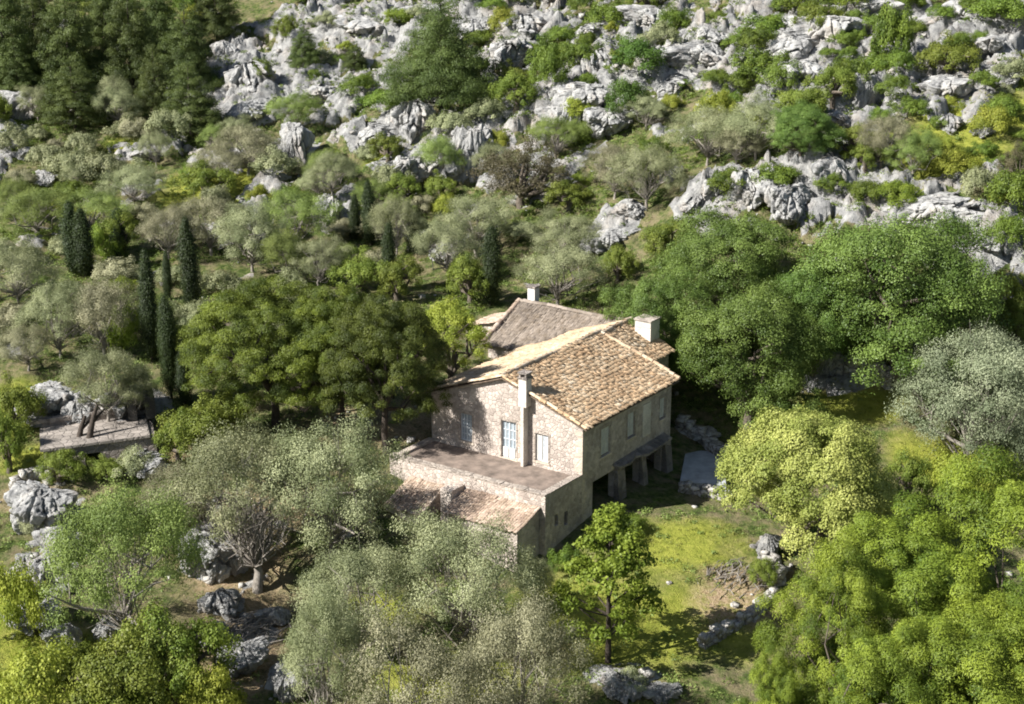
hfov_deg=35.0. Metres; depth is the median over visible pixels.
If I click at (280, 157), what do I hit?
shrub
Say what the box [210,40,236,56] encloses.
limestone outcrop
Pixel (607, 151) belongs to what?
olive tree
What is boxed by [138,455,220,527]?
olive tree
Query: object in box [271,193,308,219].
olive tree
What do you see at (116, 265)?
shrub
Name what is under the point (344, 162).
olive tree
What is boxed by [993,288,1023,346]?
bush
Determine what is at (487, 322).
lean to store
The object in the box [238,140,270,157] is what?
shrub
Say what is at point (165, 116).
shrub
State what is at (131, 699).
shrub
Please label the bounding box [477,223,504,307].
cypress tree
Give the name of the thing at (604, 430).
window
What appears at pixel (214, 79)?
shrub
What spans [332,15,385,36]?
limestone outcrop
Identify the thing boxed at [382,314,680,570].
farmhouse
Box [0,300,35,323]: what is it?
shrub
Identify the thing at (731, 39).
shrub
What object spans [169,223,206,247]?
shrub
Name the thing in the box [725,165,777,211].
limestone outcrop
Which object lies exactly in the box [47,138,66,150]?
shrub
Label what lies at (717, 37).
limestone outcrop
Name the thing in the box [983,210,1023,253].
shrub
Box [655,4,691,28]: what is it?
shrub
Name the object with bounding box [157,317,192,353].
bush
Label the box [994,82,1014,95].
shrub
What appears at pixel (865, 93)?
limestone outcrop
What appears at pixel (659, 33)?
shrub
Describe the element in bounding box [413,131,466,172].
shrub
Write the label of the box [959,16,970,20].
shrub
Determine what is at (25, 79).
pine tree
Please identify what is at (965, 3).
shrub
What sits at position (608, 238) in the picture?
limestone outcrop
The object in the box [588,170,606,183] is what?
shrub
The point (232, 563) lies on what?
limestone outcrop
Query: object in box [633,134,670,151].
shrub
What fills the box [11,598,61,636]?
limestone outcrop
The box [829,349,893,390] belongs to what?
dry stone wall
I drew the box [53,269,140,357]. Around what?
olive tree
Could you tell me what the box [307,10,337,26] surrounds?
shrub
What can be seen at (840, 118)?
limestone outcrop
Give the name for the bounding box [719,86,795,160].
olive tree
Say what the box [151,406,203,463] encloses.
bush
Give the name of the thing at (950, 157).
shrub
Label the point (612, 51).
shrub
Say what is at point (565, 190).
bush
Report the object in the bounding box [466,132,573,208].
thorn tree
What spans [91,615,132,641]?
limestone outcrop
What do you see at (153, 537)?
olive tree
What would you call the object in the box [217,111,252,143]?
olive tree
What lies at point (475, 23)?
limestone outcrop
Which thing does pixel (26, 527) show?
shrub
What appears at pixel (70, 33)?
pine tree
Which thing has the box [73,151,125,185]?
shrub
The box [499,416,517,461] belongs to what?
door
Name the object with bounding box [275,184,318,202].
shrub
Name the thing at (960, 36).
shrub
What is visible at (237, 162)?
olive tree
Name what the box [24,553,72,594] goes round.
limestone outcrop
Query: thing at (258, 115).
shrub
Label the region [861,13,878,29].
shrub
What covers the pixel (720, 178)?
shrub
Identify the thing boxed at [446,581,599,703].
olive tree
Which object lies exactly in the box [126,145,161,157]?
limestone outcrop
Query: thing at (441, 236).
olive tree
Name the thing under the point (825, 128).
carob tree
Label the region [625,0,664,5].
bush
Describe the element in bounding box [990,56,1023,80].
shrub
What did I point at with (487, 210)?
olive tree
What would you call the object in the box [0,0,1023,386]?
green scrub
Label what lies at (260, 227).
olive tree
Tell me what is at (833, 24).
limestone outcrop
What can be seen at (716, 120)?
olive tree
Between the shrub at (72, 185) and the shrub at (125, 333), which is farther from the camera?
the shrub at (72, 185)
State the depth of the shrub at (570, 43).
141.64 m
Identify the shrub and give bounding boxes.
[0,121,31,155]
[0,207,9,215]
[0,236,21,258]
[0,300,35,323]
[0,317,15,342]
[0,555,51,653]
[0,633,105,703]
[1,167,38,183]
[6,274,31,290]
[16,518,62,537]
[17,242,50,261]
[21,204,49,222]
[24,142,72,173]
[25,122,48,139]
[27,274,57,284]
[42,149,97,177]
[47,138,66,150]
[47,234,63,253]
[47,280,91,309]
[48,318,76,333]
[53,179,86,201]
[64,131,100,153]
[70,682,153,703]
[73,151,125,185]
[87,220,123,261]
[91,254,139,280]
[94,297,133,328]
[101,112,142,138]
[105,274,137,294]
[105,302,143,352]
[111,444,155,479]
[118,116,156,141]
[119,157,159,183]
[124,201,155,221]
[128,488,183,532]
[131,267,153,278]
[143,108,193,138]
[143,227,177,248]
[154,264,204,285]
[168,661,247,703]
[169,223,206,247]
[169,299,178,307]
[172,0,194,12]
[172,298,213,321]
[177,161,195,177]
[177,313,197,328]
[180,4,201,22]
[197,183,233,208]
[198,268,244,292]
[206,75,224,86]
[226,202,247,212]
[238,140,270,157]
[244,108,266,120]
[244,182,273,200]
[247,143,303,175]
[252,55,275,77]
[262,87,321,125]
[268,266,307,291]
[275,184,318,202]
[279,223,306,238]
[284,164,303,174]
[294,177,320,188]
[305,68,324,78]
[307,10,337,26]
[307,49,338,65]
[323,147,340,154]
[325,218,349,235]
[326,242,359,263]
[332,53,346,61]
[336,40,353,49]
[337,72,379,98]
[348,216,384,235]
[352,88,402,110]
[353,143,378,159]
[365,247,401,268]
[370,162,415,192]
[384,6,413,24]
[401,216,433,238]
[405,3,429,15]
[410,193,433,213]
[424,111,473,132]
[429,191,460,215]
[462,28,493,46]
[462,96,505,121]
[473,0,508,9]
[486,128,509,147]
[487,6,519,33]
[498,219,544,242]
[523,36,564,68]
[527,48,571,90]
[536,25,576,41]
[547,542,582,576]
[556,39,575,59]
[557,213,577,228]
[558,37,604,65]
[559,120,595,148]
[560,95,596,119]
[566,0,596,12]
[566,72,599,83]
[569,172,590,185]
[573,31,597,43]
[582,0,624,29]
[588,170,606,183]
[603,20,619,31]
[603,64,617,72]
[604,47,637,68]
[604,77,649,117]
[609,32,667,76]
[614,665,648,692]
[625,512,648,533]
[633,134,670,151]
[633,152,670,174]
[635,20,683,44]
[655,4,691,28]
[659,93,686,110]
[679,79,695,90]
[681,126,715,150]
[692,89,738,114]
[698,68,728,83]
[706,164,748,196]
[708,10,726,18]
[711,88,745,109]
[718,65,759,92]
[720,32,743,48]
[728,44,792,80]
[733,12,788,40]
[735,23,777,49]
[739,104,767,123]
[749,163,801,184]
[755,56,809,93]
[770,0,791,10]
[779,0,837,12]
[812,172,851,192]
[817,47,839,57]
[824,28,860,46]
[833,0,868,9]
[835,45,857,56]
[839,54,871,92]
[844,8,869,20]
[848,28,867,39]
[848,178,884,202]
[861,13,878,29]
[862,50,890,73]
[867,106,895,123]
[868,0,915,64]
[873,73,919,97]
[875,178,925,209]
[877,46,916,71]
[885,136,903,148]
[890,94,933,116]
[895,0,925,6]
[909,19,929,32]
[916,133,949,151]
[919,145,984,178]
[925,447,993,510]
[926,2,958,20]
[928,115,947,127]
[937,31,975,46]
[939,135,955,147]
[944,95,965,110]
[957,146,976,157]
[958,0,986,14]
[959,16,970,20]
[960,166,999,200]
[965,0,1023,26]
[966,104,1020,140]
[968,69,1004,90]
[970,140,998,156]
[972,30,989,41]
[979,96,1023,117]
[981,167,1023,210]
[983,153,1023,169]
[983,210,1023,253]
[984,268,1023,300]
[987,187,1015,202]
[989,91,1020,105]
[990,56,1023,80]
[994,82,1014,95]
[1007,129,1023,139]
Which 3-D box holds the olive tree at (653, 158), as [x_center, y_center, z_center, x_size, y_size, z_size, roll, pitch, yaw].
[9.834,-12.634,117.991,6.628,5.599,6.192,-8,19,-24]
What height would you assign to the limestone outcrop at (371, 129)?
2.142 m
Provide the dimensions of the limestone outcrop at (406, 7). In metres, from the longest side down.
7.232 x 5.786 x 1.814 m
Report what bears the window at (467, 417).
in the farmhouse
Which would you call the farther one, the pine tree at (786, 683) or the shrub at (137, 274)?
the shrub at (137, 274)
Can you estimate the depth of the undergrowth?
102.57 m
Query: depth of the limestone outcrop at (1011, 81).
124.39 m
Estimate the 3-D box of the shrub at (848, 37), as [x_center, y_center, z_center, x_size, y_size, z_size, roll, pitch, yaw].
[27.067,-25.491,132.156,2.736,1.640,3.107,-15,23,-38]
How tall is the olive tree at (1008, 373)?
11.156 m
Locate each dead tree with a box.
[76,414,97,436]
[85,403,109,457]
[219,476,302,593]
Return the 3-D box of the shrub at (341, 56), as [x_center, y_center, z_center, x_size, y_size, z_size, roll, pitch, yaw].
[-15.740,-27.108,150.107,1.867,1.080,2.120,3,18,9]
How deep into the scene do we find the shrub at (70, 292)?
108.12 m
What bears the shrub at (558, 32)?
on the hillside
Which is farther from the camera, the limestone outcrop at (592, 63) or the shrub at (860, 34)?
the limestone outcrop at (592, 63)
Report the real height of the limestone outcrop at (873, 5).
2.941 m
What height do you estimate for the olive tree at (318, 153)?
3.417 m
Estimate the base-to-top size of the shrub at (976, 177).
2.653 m
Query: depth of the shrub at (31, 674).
70.44 m
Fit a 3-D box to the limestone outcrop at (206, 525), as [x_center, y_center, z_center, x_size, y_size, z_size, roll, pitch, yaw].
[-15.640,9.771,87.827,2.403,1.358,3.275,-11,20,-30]
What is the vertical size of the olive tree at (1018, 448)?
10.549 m
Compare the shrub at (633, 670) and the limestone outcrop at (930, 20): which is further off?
the limestone outcrop at (930, 20)
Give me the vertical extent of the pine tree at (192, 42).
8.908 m
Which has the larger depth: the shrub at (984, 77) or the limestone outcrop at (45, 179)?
the limestone outcrop at (45, 179)
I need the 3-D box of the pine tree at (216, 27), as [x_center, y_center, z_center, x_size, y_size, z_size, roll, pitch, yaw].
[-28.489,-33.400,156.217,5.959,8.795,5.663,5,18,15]
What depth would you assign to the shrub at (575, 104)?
132.29 m
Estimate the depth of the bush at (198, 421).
91.73 m
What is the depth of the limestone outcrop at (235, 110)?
143.44 m
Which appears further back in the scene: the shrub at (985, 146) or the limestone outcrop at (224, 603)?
the shrub at (985, 146)
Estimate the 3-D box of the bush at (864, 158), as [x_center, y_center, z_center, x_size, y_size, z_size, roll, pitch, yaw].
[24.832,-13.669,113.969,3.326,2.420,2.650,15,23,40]
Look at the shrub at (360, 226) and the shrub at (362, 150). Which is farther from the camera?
the shrub at (362, 150)
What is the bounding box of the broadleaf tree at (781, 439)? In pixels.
[710,404,899,573]
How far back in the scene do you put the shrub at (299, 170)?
133.69 m
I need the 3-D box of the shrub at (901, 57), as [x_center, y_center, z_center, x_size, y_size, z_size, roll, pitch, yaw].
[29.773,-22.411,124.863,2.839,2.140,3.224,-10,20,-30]
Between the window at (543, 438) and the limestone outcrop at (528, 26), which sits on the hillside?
the limestone outcrop at (528, 26)
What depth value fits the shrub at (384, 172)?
128.31 m
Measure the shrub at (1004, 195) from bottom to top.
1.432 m
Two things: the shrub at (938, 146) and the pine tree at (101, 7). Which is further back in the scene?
the pine tree at (101, 7)
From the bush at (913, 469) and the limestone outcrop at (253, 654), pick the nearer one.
the limestone outcrop at (253, 654)
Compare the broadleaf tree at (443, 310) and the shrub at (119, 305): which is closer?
the broadleaf tree at (443, 310)
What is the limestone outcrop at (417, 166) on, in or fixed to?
on the hillside
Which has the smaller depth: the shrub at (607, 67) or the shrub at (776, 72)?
the shrub at (776, 72)
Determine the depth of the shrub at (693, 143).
122.09 m
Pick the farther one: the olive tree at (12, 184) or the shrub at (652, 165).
the olive tree at (12, 184)
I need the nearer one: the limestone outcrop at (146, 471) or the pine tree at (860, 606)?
the pine tree at (860, 606)
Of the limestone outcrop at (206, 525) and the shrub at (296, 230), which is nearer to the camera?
the limestone outcrop at (206, 525)
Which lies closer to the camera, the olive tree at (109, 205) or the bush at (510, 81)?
the olive tree at (109, 205)
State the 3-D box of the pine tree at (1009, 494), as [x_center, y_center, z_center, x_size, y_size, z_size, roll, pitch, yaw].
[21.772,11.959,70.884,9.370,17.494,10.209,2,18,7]
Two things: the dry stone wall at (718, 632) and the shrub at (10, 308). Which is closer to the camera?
the dry stone wall at (718, 632)
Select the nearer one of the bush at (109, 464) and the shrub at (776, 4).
the bush at (109, 464)
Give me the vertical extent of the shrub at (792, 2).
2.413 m
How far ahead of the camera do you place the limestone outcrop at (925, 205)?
109.24 m
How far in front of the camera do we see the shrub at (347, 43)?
151.77 m
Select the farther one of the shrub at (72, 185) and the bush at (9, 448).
the shrub at (72, 185)
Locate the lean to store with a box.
[463,312,504,332]
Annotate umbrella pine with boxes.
[175,274,365,426]
[272,282,407,429]
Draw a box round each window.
[458,409,473,444]
[533,429,550,465]
[599,421,611,460]
[626,406,636,441]
[658,392,667,422]
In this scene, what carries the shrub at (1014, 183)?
on the hillside
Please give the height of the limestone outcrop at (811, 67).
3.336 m
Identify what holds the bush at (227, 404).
on the hillside
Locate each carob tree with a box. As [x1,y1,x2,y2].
[597,261,719,380]
[647,206,798,316]
[668,275,835,431]
[759,260,866,376]
[766,98,846,156]
[789,207,1014,397]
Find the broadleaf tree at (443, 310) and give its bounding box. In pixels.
[410,294,491,378]
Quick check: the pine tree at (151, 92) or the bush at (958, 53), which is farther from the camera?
the pine tree at (151, 92)
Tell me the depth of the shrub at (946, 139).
115.94 m
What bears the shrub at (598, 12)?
on the hillside
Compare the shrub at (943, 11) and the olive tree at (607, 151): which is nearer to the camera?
the olive tree at (607, 151)
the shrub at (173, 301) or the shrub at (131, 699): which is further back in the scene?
the shrub at (173, 301)
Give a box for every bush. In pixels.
[0,93,12,124]
[0,410,29,473]
[33,448,88,485]
[36,635,100,701]
[45,616,180,703]
[78,0,108,23]
[86,453,126,481]
[96,209,141,252]
[107,599,243,703]
[151,391,234,459]
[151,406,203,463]
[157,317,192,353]
[168,158,237,199]
[197,290,259,326]
[201,377,263,438]
[270,14,300,37]
[326,244,389,295]
[366,131,406,161]
[375,252,425,300]
[381,192,416,224]
[384,172,421,200]
[424,169,458,199]
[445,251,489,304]
[486,68,540,113]
[497,58,530,85]
[542,179,594,211]
[599,242,640,282]
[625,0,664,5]
[639,215,697,258]
[746,556,780,587]
[772,74,829,117]
[790,0,846,31]
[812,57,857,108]
[828,120,885,157]
[840,140,890,172]
[883,447,933,511]
[914,29,981,76]
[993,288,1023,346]
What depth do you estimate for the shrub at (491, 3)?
150.16 m
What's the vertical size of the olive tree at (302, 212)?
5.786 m
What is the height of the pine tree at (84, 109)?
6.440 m
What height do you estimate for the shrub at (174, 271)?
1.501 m
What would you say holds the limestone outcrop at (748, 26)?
on the hillside
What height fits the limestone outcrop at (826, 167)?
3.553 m
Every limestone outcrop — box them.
[0,90,48,120]
[0,344,22,358]
[3,479,77,534]
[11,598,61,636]
[13,147,36,159]
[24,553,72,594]
[27,380,71,415]
[32,526,80,557]
[34,170,57,186]
[39,623,82,650]
[60,391,94,424]
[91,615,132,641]
[94,388,146,418]
[124,448,169,478]
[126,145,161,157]
[178,526,246,583]
[195,522,235,538]
[195,620,237,648]
[197,587,241,621]
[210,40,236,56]
[216,635,268,677]
[223,58,275,94]
[223,97,271,128]
[226,553,248,576]
[254,606,290,626]
[272,665,303,703]
[279,121,314,165]
[283,46,303,62]
[294,83,336,107]
[318,196,341,224]
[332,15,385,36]
[358,121,394,146]
[385,98,435,144]
[392,3,442,16]
[392,155,429,186]
[426,150,464,178]
[429,240,457,261]
[451,125,483,171]
[452,15,495,36]
[470,123,498,151]
[489,37,535,67]
[495,13,546,40]
[534,104,580,130]
[551,80,608,115]
[574,21,615,37]
[580,48,613,73]
[583,106,633,139]
[588,228,640,253]
[600,666,645,703]
[605,198,646,219]
[615,4,662,25]
[640,681,682,703]
[655,73,697,97]
[656,40,724,67]
[678,194,704,213]
[691,425,721,442]
[694,27,728,47]
[700,179,727,201]
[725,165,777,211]
[734,20,775,31]
[756,534,783,558]
[758,27,819,61]
[764,182,813,225]
[778,60,825,89]
[780,14,869,46]
[809,156,851,196]
[816,348,841,375]
[822,109,851,128]
[832,0,904,12]
[851,72,878,108]
[861,191,882,200]
[878,191,970,226]
[914,74,975,97]
[917,0,975,26]
[926,199,984,235]
[933,114,963,135]
[969,227,1015,255]
[970,124,996,137]
[972,33,1011,54]
[979,159,1005,174]
[982,64,1019,86]
[1000,272,1023,292]
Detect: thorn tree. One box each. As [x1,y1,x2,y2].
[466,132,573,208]
[994,138,1023,175]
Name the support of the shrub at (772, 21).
on the hillside
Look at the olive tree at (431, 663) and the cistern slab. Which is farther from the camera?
the cistern slab
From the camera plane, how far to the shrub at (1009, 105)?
118.65 m
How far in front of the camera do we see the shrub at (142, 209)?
125.93 m
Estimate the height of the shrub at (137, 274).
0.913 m
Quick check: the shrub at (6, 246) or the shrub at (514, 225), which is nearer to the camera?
the shrub at (6, 246)
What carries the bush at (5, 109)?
on the hillside
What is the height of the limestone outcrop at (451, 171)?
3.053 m
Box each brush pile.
[209,604,298,642]
[696,556,778,597]
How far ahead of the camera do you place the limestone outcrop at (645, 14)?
144.14 m
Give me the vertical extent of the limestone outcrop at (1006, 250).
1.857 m
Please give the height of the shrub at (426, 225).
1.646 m
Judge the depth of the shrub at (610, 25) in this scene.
143.45 m
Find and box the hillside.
[0,0,1023,703]
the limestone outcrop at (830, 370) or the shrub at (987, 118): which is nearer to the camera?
the limestone outcrop at (830, 370)
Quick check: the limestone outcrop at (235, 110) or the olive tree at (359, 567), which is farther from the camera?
the limestone outcrop at (235, 110)
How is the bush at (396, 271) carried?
on the hillside
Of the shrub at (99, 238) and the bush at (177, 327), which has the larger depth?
the shrub at (99, 238)
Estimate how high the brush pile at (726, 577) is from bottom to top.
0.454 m
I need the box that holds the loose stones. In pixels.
[0,1,1020,699]
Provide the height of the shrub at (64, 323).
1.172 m
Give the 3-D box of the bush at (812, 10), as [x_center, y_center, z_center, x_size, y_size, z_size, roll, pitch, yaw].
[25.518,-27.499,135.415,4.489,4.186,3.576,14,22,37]
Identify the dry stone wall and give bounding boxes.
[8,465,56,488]
[674,413,729,462]
[697,586,778,649]
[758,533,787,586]
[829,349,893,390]
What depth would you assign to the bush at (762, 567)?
83.95 m
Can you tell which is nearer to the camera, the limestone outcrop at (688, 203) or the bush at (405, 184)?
the limestone outcrop at (688, 203)
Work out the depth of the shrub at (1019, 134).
116.07 m
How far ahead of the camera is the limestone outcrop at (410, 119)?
135.74 m
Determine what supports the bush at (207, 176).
on the hillside
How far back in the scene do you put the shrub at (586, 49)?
138.02 m
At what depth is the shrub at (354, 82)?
142.30 m
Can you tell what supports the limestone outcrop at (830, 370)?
on the hillside
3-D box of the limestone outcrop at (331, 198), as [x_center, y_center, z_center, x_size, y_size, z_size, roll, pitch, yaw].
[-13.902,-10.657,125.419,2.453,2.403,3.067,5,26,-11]
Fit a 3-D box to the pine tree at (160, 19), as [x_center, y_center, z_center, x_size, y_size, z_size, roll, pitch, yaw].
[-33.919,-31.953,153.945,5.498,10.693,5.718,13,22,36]
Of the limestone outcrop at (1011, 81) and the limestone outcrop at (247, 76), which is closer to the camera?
the limestone outcrop at (1011, 81)
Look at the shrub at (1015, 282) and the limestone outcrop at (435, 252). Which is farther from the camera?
the limestone outcrop at (435, 252)
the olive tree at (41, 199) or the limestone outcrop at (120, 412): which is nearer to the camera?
the limestone outcrop at (120, 412)
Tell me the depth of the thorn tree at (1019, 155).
110.72 m
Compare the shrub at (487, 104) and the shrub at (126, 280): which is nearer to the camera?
the shrub at (126, 280)
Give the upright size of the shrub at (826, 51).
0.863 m
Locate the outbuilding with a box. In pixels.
[481,284,661,358]
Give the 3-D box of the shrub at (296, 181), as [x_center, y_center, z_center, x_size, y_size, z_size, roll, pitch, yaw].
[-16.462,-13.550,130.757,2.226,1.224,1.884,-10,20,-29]
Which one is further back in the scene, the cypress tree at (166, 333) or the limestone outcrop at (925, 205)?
the limestone outcrop at (925, 205)
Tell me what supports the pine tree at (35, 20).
on the hillside
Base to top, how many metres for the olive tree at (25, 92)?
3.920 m
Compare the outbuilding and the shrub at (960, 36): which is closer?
the outbuilding
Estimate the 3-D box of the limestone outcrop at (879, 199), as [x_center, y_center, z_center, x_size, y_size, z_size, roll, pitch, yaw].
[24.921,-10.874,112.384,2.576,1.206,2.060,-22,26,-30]
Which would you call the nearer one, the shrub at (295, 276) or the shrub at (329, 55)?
the shrub at (295, 276)
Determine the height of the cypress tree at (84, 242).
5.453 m
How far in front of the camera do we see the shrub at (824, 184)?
111.90 m
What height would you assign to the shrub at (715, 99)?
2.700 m
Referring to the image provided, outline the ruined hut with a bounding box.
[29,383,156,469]
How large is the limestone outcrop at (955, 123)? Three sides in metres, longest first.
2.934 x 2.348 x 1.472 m
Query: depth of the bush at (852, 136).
115.49 m
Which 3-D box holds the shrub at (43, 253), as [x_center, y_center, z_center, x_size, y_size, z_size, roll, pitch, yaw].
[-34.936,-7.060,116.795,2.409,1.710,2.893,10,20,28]
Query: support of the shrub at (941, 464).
on the hillside
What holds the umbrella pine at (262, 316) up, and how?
on the hillside
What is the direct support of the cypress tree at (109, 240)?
on the hillside
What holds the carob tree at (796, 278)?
on the hillside
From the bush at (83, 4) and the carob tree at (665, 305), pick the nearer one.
the carob tree at (665, 305)
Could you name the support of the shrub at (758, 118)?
on the hillside
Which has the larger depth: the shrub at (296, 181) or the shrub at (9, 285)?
the shrub at (296, 181)
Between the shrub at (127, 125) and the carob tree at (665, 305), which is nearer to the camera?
the carob tree at (665, 305)
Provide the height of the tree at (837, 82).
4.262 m
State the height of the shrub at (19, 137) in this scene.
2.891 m
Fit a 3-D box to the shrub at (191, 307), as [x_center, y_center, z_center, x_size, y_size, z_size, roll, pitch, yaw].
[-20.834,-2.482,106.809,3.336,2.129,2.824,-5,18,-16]
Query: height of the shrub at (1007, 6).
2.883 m
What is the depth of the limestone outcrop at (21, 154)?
138.03 m
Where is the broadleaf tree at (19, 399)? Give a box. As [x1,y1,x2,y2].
[0,369,49,436]
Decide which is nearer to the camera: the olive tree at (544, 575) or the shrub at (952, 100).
the olive tree at (544, 575)
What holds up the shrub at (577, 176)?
on the hillside
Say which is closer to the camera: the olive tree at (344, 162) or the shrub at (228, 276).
the shrub at (228, 276)
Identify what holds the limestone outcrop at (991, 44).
on the hillside
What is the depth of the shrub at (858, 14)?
134.83 m
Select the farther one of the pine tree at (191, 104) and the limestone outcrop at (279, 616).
the pine tree at (191, 104)
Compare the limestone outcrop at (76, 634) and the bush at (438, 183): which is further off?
the bush at (438, 183)
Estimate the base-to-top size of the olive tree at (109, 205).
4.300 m
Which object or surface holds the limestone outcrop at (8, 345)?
on the hillside
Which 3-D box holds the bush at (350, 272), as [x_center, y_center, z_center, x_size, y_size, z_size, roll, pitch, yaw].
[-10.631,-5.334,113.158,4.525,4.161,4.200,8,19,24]
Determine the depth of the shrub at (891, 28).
126.67 m
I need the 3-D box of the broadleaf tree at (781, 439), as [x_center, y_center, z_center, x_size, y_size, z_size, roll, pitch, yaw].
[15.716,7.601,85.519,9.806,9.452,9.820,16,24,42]
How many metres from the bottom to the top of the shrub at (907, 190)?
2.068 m
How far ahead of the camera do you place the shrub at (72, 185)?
129.85 m
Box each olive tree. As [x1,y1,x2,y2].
[0,176,34,214]
[0,183,80,235]
[0,233,66,304]
[0,320,56,370]
[12,275,97,358]
[14,84,53,121]
[31,471,210,642]
[51,184,136,226]
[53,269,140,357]
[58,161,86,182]
[58,343,152,421]
[84,184,119,216]
[90,79,147,120]
[95,70,131,110]
[96,163,169,201]
[110,364,164,417]
[112,286,167,305]
[133,291,179,331]
[134,202,204,258]
[136,130,175,164]
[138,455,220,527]
[146,411,331,562]
[171,193,252,255]
[185,141,253,181]
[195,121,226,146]
[208,195,291,271]
[211,124,283,175]
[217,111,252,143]
[244,404,413,564]
[257,224,311,281]
[258,183,343,241]
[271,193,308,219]
[272,291,301,328]
[277,579,371,703]
[285,234,353,286]
[287,536,423,667]
[294,170,337,196]
[301,149,344,178]
[302,148,361,195]
[328,586,512,703]
[350,174,394,209]
[364,191,424,256]
[387,504,557,659]
[410,205,482,278]
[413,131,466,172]
[432,192,518,256]
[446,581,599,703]
[468,141,512,173]
[508,240,611,304]
[514,546,555,607]
[519,204,604,251]
[525,113,593,158]
[578,140,651,199]
[601,141,691,208]
[614,90,667,129]
[663,103,752,166]
[710,125,766,164]
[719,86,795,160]
[852,110,916,168]
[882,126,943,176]
[884,317,1023,471]
[1005,371,1023,470]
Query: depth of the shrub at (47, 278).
112.40 m
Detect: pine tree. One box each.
[0,0,48,83]
[0,36,40,91]
[6,0,62,63]
[24,0,112,95]
[33,58,113,128]
[80,0,131,50]
[95,0,163,89]
[128,43,179,119]
[132,0,184,54]
[156,1,224,90]
[158,62,232,137]
[188,0,247,41]
[287,21,323,71]
[316,290,454,453]
[339,41,372,71]
[373,0,505,113]
[735,639,804,703]
[751,527,912,703]
[798,489,1011,703]
[825,613,972,703]
[874,576,1023,703]
[903,440,1023,701]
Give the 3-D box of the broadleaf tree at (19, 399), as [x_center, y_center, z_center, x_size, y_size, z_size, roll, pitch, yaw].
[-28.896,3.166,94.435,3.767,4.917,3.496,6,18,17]
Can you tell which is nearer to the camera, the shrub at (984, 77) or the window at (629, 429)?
the window at (629, 429)
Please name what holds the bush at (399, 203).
on the hillside
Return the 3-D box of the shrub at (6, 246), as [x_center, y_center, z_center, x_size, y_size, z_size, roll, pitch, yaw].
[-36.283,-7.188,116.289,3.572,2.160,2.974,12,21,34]
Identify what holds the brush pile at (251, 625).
on the hillside
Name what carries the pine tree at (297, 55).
on the hillside
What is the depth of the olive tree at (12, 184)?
126.15 m
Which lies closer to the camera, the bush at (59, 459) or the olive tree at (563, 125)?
the bush at (59, 459)
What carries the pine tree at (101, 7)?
on the hillside
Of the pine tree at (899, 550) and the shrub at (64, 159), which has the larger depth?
the shrub at (64, 159)
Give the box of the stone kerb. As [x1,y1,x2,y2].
[678,480,732,501]
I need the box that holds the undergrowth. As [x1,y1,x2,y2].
[0,0,1023,703]
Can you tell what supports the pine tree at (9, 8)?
on the hillside
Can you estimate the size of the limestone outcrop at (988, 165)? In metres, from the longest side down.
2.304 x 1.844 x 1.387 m
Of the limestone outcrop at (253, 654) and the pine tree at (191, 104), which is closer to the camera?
the limestone outcrop at (253, 654)
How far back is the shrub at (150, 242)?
119.95 m
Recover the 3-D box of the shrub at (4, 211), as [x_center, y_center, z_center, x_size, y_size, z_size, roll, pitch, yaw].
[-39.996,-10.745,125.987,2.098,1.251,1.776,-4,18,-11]
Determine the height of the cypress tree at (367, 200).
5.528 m
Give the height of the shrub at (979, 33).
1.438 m
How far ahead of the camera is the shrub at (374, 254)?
117.21 m
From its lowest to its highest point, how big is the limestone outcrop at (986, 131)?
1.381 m
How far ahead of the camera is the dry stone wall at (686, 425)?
99.37 m
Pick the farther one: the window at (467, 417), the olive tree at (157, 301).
the olive tree at (157, 301)
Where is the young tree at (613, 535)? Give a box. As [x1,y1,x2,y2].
[549,501,667,663]
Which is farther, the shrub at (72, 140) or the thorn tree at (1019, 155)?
the shrub at (72, 140)
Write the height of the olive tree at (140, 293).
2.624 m
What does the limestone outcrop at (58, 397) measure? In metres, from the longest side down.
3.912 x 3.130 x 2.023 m
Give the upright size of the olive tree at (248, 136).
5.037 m
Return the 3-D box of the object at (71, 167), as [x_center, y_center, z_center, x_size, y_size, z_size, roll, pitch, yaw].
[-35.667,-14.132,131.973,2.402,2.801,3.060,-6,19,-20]
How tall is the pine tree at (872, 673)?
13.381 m
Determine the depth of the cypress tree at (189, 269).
106.64 m
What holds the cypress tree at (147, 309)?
on the hillside
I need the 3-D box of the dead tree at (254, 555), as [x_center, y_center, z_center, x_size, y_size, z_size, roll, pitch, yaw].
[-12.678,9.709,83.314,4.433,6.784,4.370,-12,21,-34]
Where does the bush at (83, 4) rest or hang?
on the hillside
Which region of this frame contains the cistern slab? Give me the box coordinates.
[680,451,725,490]
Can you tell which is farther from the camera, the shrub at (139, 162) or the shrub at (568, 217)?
the shrub at (139, 162)
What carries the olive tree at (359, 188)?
on the hillside
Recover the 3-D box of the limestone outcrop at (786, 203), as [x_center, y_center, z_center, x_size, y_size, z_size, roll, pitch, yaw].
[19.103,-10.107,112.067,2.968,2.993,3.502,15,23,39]
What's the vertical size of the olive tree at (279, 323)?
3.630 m
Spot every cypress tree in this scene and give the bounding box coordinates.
[59,199,79,276]
[69,207,97,277]
[107,227,123,257]
[109,207,131,252]
[136,248,159,362]
[155,292,178,401]
[161,250,173,298]
[172,338,194,405]
[174,215,202,317]
[347,194,361,240]
[359,178,379,245]
[379,221,396,290]
[404,216,419,253]
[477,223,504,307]
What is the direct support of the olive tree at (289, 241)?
on the hillside
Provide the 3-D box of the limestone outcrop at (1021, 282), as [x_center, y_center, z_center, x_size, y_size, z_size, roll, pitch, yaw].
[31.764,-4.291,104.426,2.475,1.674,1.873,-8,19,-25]
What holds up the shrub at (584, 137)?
on the hillside
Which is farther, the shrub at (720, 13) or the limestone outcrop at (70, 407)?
the shrub at (720, 13)
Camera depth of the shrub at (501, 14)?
148.16 m

